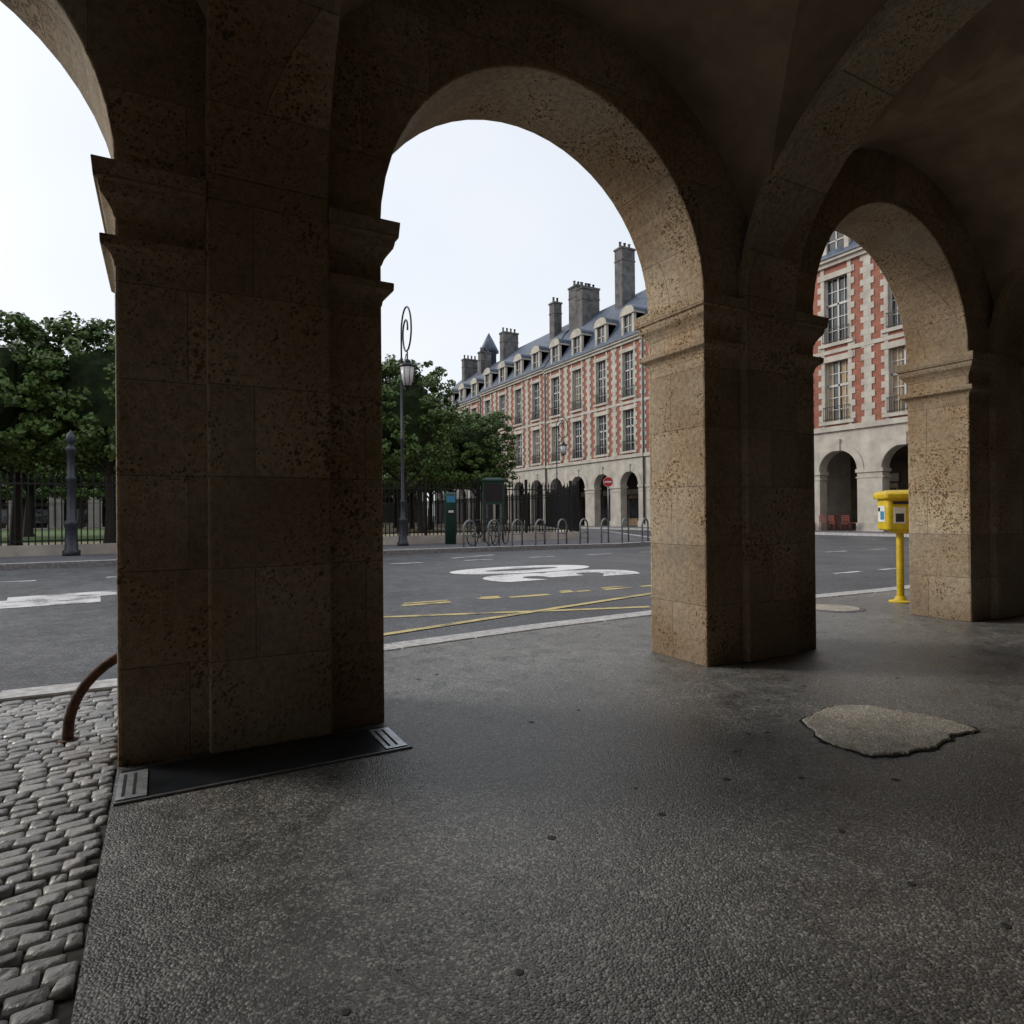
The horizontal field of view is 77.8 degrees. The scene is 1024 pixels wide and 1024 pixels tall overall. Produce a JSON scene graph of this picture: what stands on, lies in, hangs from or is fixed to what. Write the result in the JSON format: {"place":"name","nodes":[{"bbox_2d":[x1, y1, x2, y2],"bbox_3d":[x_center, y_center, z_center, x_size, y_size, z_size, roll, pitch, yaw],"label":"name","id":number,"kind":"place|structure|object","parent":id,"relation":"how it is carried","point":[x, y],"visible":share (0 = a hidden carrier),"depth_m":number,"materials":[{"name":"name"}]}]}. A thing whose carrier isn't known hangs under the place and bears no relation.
{"place":"outdoors","nodes":[
{"label":"outdoors","id":0,"kind":"place"},
{"bbox_2d":[2,529,104,543],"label":"lawn","id":1,"kind":"structure","parent":0,"point":[58,534],"depth_m":42.67,"materials":[{"name":"green plant"}]},
{"bbox_2d":[1,445,83,536],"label":"linden tree","id":2,"kind":"object","parent":1,"relation":"on","point":[42,470],"visible":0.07,"depth_m":39.93,"materials":[{"name":"green plant"}]},
{"bbox_2d":[76,467,115,487],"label":"linden tree","id":3,"kind":"object","parent":1,"relation":"on","point":[83,474],"visible":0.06,"depth_m":40.02,"materials":[{"name":"green plant"}]},
{"bbox_2d":[0,688,117,1023],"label":"cobblestone pavement","id":4,"kind":"structure","parent":0,"point":[55,800],"depth_m":2.35,"materials":[{"name":"stone"}]},
{"bbox_2d":[57,652,116,746],"bbox_3d":[-1.996,0.990,3.630,1.000,0.525,0.097,0,0,-29],"label":"hoop bollard","id":5,"kind":"object","parent":4,"relation":"on","point":[91,678],"visible":0.34,"depth_m":3.42,"materials":[{"name":"metal"}]},
{"bbox_2d":[2,526,543,545],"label":"park ground","id":6,"kind":"structure","parent":0,"point":[387,531],"depth_m":40.81,"materials":[{"name":"beige gravel"}]},
{"bbox_2d":[1,467,53,529],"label":"linden tree","id":7,"kind":"object","parent":6,"relation":"on","point":[38,493],"visible":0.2,"depth_m":66.42,"materials":[{"name":"green plant"}]},
{"bbox_2d":[0,310,61,466],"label":"linden tree","id":8,"kind":"object","parent":6,"relation":"on","point":[15,389],"visible":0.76,"depth_m":23.15,"materials":[{"name":"green plant"}]},
{"bbox_2d":[0,340,77,545],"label":"linden tree","id":9,"kind":"object","parent":6,"relation":"on","point":[8,465],"visible":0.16,"depth_m":27.20,"materials":[{"name":"green plant"}]},
{"bbox_2d":[19,310,115,542],"bbox_3d":[-16.221,-3.049,25.435,5.292,9.130,5.113,0,0,-26],"label":"linden tree","id":10,"kind":"object","parent":6,"relation":"on","point":[87,393],"visible":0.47,"depth_m":24.12,"materials":[{"name":"green plant"}]},
{"bbox_2d":[49,467,104,528],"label":"linden tree","id":11,"kind":"object","parent":6,"relation":"on","point":[84,492],"visible":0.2,"depth_m":68.93,"materials":[{"name":"green plant"}]},
{"bbox_2d":[59,350,115,475],"bbox_3d":[-18.009,-2.867,29.320,5.113,8.821,5.292,0,0,-30],"label":"linden tree","id":12,"kind":"object","parent":6,"relation":"on","point":[89,465],"visible":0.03,"depth_m":28.61,"materials":[{"name":"green plant"}]},
{"bbox_2d":[0,470,581,556],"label":"park fence","id":13,"kind":"object","parent":6,"relation":"on","point":[562,502],"visible":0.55,"depth_m":26.81,"materials":[{"name":"metal"}]},
{"bbox_2d":[384,492,407,527],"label":"linden tree","id":14,"kind":"object","parent":6,"relation":"on","point":[395,511],"visible":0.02,"depth_m":58.17,"materials":[{"name":"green plant"}]},
{"bbox_2d":[382,451,430,531],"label":"linden tree","id":15,"kind":"object","parent":6,"relation":"on","point":[387,484],"visible":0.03,"depth_m":44.57,"materials":[{"name":"green plant"}]},
{"bbox_2d":[383,489,434,528],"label":"linden tree","id":16,"kind":"object","parent":6,"relation":"on","point":[411,506],"visible":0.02,"depth_m":54.40,"materials":[{"name":"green plant"}]},
{"bbox_2d":[382,354,461,535],"bbox_3d":[-5.435,-3.010,31.341,5.292,8.900,5.113,0,0,-32],"label":"linden tree","id":17,"kind":"object","parent":6,"relation":"on","point":[423,421],"visible":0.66,"depth_m":30.31,"materials":[{"name":"green plant"}]},
{"bbox_2d":[382,407,465,531],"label":"linden tree","id":18,"kind":"object","parent":6,"relation":"on","point":[443,475],"visible":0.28,"depth_m":40.32,"materials":[{"name":"green plant"}]},
{"bbox_2d":[410,485,454,529],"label":"linden tree","id":19,"kind":"object","parent":6,"relation":"on","point":[431,509],"visible":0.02,"depth_m":50.45,"materials":[{"name":"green plant"}]},
{"bbox_2d":[428,424,484,491],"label":"linden tree","id":20,"kind":"object","parent":6,"relation":"on","point":[450,486],"visible":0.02,"depth_m":46.11,"materials":[{"name":"green plant"}]},
{"bbox_2d":[445,408,517,529],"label":"linden tree","id":21,"kind":"object","parent":6,"relation":"on","point":[480,455],"visible":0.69,"depth_m":41.85,"materials":[{"name":"green plant"}]},
{"bbox_2d":[0,1,645,507],"label":"sky","id":22,"kind":"structure","parent":0,"point":[497,221],"materials":[{"name":"white"}]},
{"bbox_2d":[0,528,650,569],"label":"park pavement","id":23,"kind":"structure","parent":0,"point":[594,537],"depth_m":22.55,"materials":[{"name":"grey concrete"}]},
{"bbox_2d":[62,430,80,555],"bbox_3d":[-13.662,-0.597,19.655,0.480,3.900,0.480,0,0,-29],"label":"iron post","id":24,"kind":"object","parent":23,"relation":"on","point":[71,523],"visible":1,"depth_m":19.56,"materials":[{"name":"grey metal"}]},
{"bbox_2d":[397,306,415,545],"bbox_3d":[-3.976,-3.205,23.798,0.640,8.976,1.352,0,0,-29],"label":"street lamp","id":25,"kind":"object","parent":23,"relation":"on","point":[407,369],"visible":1,"depth_m":24.04,"materials":[{"name":"black metal"}]},
{"bbox_2d":[444,492,455,543],"bbox_3d":[-2.463,0.246,25.341,0.440,2.060,0.412,0,0,-14],"label":"parking meter","id":26,"kind":"object","parent":23,"relation":"on","point":[450,515],"visible":0.98,"depth_m":25.17,"materials":[{"name":"green paint"}]},
{"bbox_2d":[463,520,475,546],"bbox_3d":[-1.538,0.766,22.941,0.068,0.984,0.827,-1,0,29],"label":"bike rack","id":27,"kind":"object","parent":23,"relation":"on","point":[464,535],"visible":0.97,"depth_m":22.87,"materials":[{"name":"metal"}]},
{"bbox_2d":[466,518,495,545],"bbox_3d":[-1.159,0.745,24.119,0.525,1.049,1.760,-1,0,36],"label":"bicycle","id":28,"kind":"object","parent":23,"relation":"on","point":[479,536],"visible":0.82,"depth_m":24.04,"materials":[{"name":"black metal"}]},
{"bbox_2d":[481,478,505,541],"bbox_3d":[-0.793,-0.101,27.181,1.100,2.740,0.220,0,0,-17],"label":"notice board","id":29,"kind":"object","parent":23,"relation":"on","point":[492,490],"visible":0.98,"depth_m":27.11,"materials":[{"name":"green paint"}]},
{"bbox_2d":[487,519,499,546],"bbox_3d":[-0.670,0.760,23.292,0.068,0.984,0.827,-1,0,29],"label":"bike rack","id":30,"kind":"object","parent":23,"relation":"on","point":[497,522],"visible":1,"depth_m":23.38,"materials":[{"name":"metal"}]},
{"bbox_2d":[491,518,509,545],"bbox_3d":[-0.449,0.739,24.282,0.525,1.049,1.760,-1,0,21],"label":"bicycle","id":31,"kind":"object","parent":23,"relation":"on","point":[498,520],"visible":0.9,"depth_m":24.46,"materials":[{"name":"black metal"}]},
{"bbox_2d":[511,519,522,545],"bbox_3d":[0.198,0.753,23.644,0.068,0.984,0.827,-1,0,29],"label":"bike rack","id":32,"kind":"object","parent":23,"relation":"on","point":[512,534],"visible":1,"depth_m":23.68,"materials":[{"name":"metal"}]},
{"bbox_2d":[535,519,545,544],"bbox_3d":[1.066,0.747,23.996,0.068,0.984,0.827,-1,0,29],"label":"bike rack","id":33,"kind":"object","parent":23,"relation":"on","point":[544,533],"visible":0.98,"depth_m":23.97,"materials":[{"name":"metal"}]},
{"bbox_2d":[557,519,566,544],"bbox_3d":[1.934,0.741,24.347,0.068,0.984,0.827,-1,0,29],"label":"bike rack","id":34,"kind":"object","parent":23,"relation":"on","point":[564,520],"visible":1,"depth_m":24.08,"materials":[{"name":"metal"}]},
{"bbox_2d":[579,518,588,543],"bbox_3d":[2.802,0.734,24.699,0.068,0.984,0.827,-1,0,29],"label":"bike rack","id":35,"kind":"object","parent":23,"relation":"on","point":[580,532],"visible":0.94,"depth_m":24.60,"materials":[{"name":"metal"}]},
{"bbox_2d":[601,518,608,542],"bbox_3d":[3.670,0.728,25.050,0.068,0.984,0.827,-1,0,29],"label":"bike rack","id":36,"kind":"object","parent":23,"relation":"on","point":[603,519],"visible":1,"depth_m":25.06,"materials":[{"name":"metal"}]},
{"bbox_2d":[603,477,612,520],"bbox_3d":[4.839,-0.188,31.861,0.500,3.150,0.096,-1,0,7],"label":"no entry sign","id":37,"kind":"object","parent":23,"relation":"on","point":[607,482],"visible":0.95,"depth_m":31.84,"materials":[{"name":"metal"}]},
{"bbox_2d":[621,518,628,542],"bbox_3d":[4.538,0.722,25.402,0.068,0.984,0.827,-1,0,29],"label":"bike rack","id":38,"kind":"object","parent":23,"relation":"on","point":[626,519],"visible":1,"depth_m":25.12,"materials":[{"name":"metal"}]},
{"bbox_2d":[641,518,648,541],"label":"bike rack","id":39,"kind":"object","parent":23,"relation":"on","point":[642,531],"visible":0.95,"depth_m":25.78,"materials":[{"name":"metal"}]},
{"bbox_2d":[0,529,909,691],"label":"road","id":40,"kind":"structure","parent":0,"point":[47,645],"depth_m":10.60,"materials":[{"name":"grey asphalt"}]},
{"bbox_2d":[0,590,116,608],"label":"worn white marking","id":41,"kind":"object","parent":40,"relation":"on","point":[51,599],"visible":0.71,"depth_m":10.15,"materials":[{"name":"paint"}]},
{"bbox_2d":[2,530,650,569],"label":"kerb","id":42,"kind":"structure","parent":40,"relation":"on","point":[574,546],"depth_m":22.82,"materials":[{"name":"stone"}]},
{"bbox_2d":[8,549,895,581],"bbox_3d":[-3.774,1.392,15.499,35.389,0.001,8.732,0,0,-12],"label":"lane dash marking","id":43,"kind":"object","parent":40,"relation":"on","point":[552,556],"visible":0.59,"depth_m":17.29,"materials":[{"name":"white paint"}]},
{"bbox_2d":[0,585,909,702],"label":"kerb","id":44,"kind":"structure","parent":40,"relation":"on","point":[46,691],"depth_m":6.08,"materials":[{"name":"stone"}]},
{"bbox_2d":[384,585,650,634],"bbox_3d":[0.663,1.324,9.289,9.733,0.004,2.378,0,0,-29],"label":"yellow loading bay marking","id":45,"kind":"object","parent":40,"relation":"on","point":[473,620],"visible":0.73,"depth_m":8.60,"materials":[{"name":"paint"}]},
{"bbox_2d":[450,565,639,581],"bbox_3d":[0.608,1.347,14.336,3.636,0.001,3.237,0,0,-29],"label":"speed limit road marking","id":46,"kind":"object","parent":40,"relation":"on","point":[510,577],"visible":1,"depth_m":14.18,"materials":[{"name":"white paint"}]},
{"bbox_2d":[556,417,567,489],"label":"street lamp","id":47,"kind":"object","parent":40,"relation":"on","point":[563,448],"visible":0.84,"depth_m":50.10,"materials":[{"name":"black metal"}]},
{"bbox_2d":[435,347,499,522],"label":"brick house","id":48,"kind":"structure","parent":0,"point":[468,387],"depth_m":87.73,"materials":[{"name":"stone"}]},
{"bbox_2d":[482,333,498,364],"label":"roof turret","id":49,"kind":"object","parent":48,"relation":"on","point":[489,343],"visible":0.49,"depth_m":90.03,"materials":[{"name":"stone"}]},
{"bbox_2d":[43,523,908,536],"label":"building pavement","id":50,"kind":"structure","parent":0,"point":[853,532],"depth_m":36.53,"materials":[{"name":"grey concrete"}]},
{"bbox_2d":[1,340,54,528],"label":"brick house","id":51,"kind":"structure","parent":50,"relation":"on","point":[38,514],"depth_m":76.99,"materials":[{"name":"stone"}]},
{"bbox_2d":[56,350,115,527],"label":"brick house","id":52,"kind":"structure","parent":50,"relation":"on","point":[90,511],"depth_m":78.00,"materials":[{"name":"stone"}]},
{"bbox_2d":[383,378,423,522],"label":"brick house","id":53,"kind":"structure","parent":50,"relation":"on","point":[391,500],"depth_m":100.18,"materials":[{"name":"stone"}]},
{"bbox_2d":[819,515,829,530],"bbox_3d":[19.018,0.673,38.631,0.497,0.931,0.460,0,0,-35],"label":"cafe chair","id":54,"kind":"object","parent":50,"relation":"on","point":[822,520],"visible":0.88,"depth_m":38.53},
{"bbox_2d":[827,515,836,529],"bbox_3d":[20.054,0.668,39.770,0.497,0.931,0.460,0,0,-21],"label":"cafe chair","id":55,"kind":"object","parent":50,"relation":"on","point":[833,522],"visible":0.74,"depth_m":39.66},
{"bbox_2d":[828,515,839,530],"bbox_3d":[19.224,0.668,37.842,0.497,0.931,0.460,0,0,-17],"label":"cafe chair","id":56,"kind":"object","parent":50,"relation":"on","point":[834,523],"visible":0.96,"depth_m":37.72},
{"bbox_2d":[839,516,848,529],"bbox_3d":[20.562,0.661,39.261,0.497,0.931,0.460,0,0,-38],"label":"cafe chair","id":57,"kind":"object","parent":50,"relation":"on","point":[843,522],"visible":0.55,"depth_m":39.27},
{"bbox_2d":[841,515,851,530],"bbox_3d":[19.656,0.661,37.264,0.460,0.931,0.497,-1,0,44],"label":"cafe chair","id":58,"kind":"object","parent":50,"relation":"on","point":[846,520],"visible":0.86,"depth_m":37.11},
{"bbox_2d":[478,297,568,524],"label":"brick house","id":59,"kind":"structure","parent":0,"point":[513,386],"depth_m":71.85,"materials":[{"name":"brick"}]},
{"bbox_2d":[71,589,1023,1023],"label":"arcade pavement","id":60,"kind":"structure","parent":0,"point":[433,875],"depth_m":2.23,"materials":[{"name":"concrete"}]},
{"bbox_2d":[113,726,412,805],"bbox_3d":[-1.182,1.216,3.131,1.310,0.014,0.395,0,0,-29],"label":"drain channel","id":61,"kind":"object","parent":60,"relation":"on","point":[150,782],"visible":1,"depth_m":3.07,"materials":[{"name":"metal"}]},
{"bbox_2d":[0,0,1023,766],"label":"arcade wall","id":62,"kind":"structure","parent":60,"relation":"on","point":[614,116],"depth_m":4.15,"materials":[{"name":"stone"}]},
{"bbox_2d":[90,154,1023,405],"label":"impost mouldings","id":63,"kind":"object","parent":62,"relation":"attached to","point":[124,189],"visible":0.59,"depth_m":3.60,"materials":[{"name":"stone"}]},
{"bbox_2d":[196,0,1023,305],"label":"groin vaults","id":64,"kind":"object","parent":62,"relation":"attached to","point":[744,78],"visible":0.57,"depth_m":4.67,"materials":[{"name":"paint"}]},
{"bbox_2d":[205,0,1023,754],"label":"pilasters and ribs","id":65,"kind":"object","parent":60,"relation":"on","point":[269,96],"visible":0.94,"depth_m":3.41,"materials":[{"name":"stone"}]},
{"bbox_2d":[340,604,1017,1015],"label":"chewing gum spots","id":66,"kind":"object","parent":60,"relation":"on","point":[518,972],"visible":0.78,"depth_m":2.35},
{"bbox_2d":[816,604,865,612],"bbox_3d":[3.999,1.191,7.893,0.720,0.011,0.720,0,0,-29],"label":"concrete floor patch","id":67,"kind":"object","parent":60,"relation":"on","point":[840,608],"visible":0.75,"depth_m":7.79,"materials":[{"name":"concrete"}]},
{"bbox_2d":[799,705,980,756],"bbox_3d":[2.018,1.189,3.527,0.942,0.014,0.721,0,0,-29],"label":"concrete floor patch","id":68,"kind":"object","parent":60,"relation":"on","point":[869,730],"visible":1,"depth_m":3.44,"materials":[{"name":"grey concrete"}]},
{"bbox_2d":[873,490,909,602],"bbox_3d":[5.118,0.451,8.315,0.580,1.475,0.440,-1,0,9],"label":"mailbox","id":69,"kind":"object","parent":60,"relation":"on","point":[893,511],"visible":0.73,"depth_m":8.24,"materials":[{"name":"yellow paint"}]},
{"bbox_2d":[542,242,647,526],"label":"brick house","id":70,"kind":"structure","parent":0,"point":[592,369],"depth_m":60.44,"materials":[{"name":"brick"}]},
{"bbox_2d":[641,338,650,526],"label":"brick house","id":71,"kind":"structure","parent":0,"point":[645,435],"depth_m":53.31,"materials":[{"name":"stone"}]},
{"bbox_2d":[813,231,908,531],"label":"brick house","id":72,"kind":"structure","parent":0,"point":[860,429],"depth_m":37.26,"materials":[{"name":"brick"}]}
]}

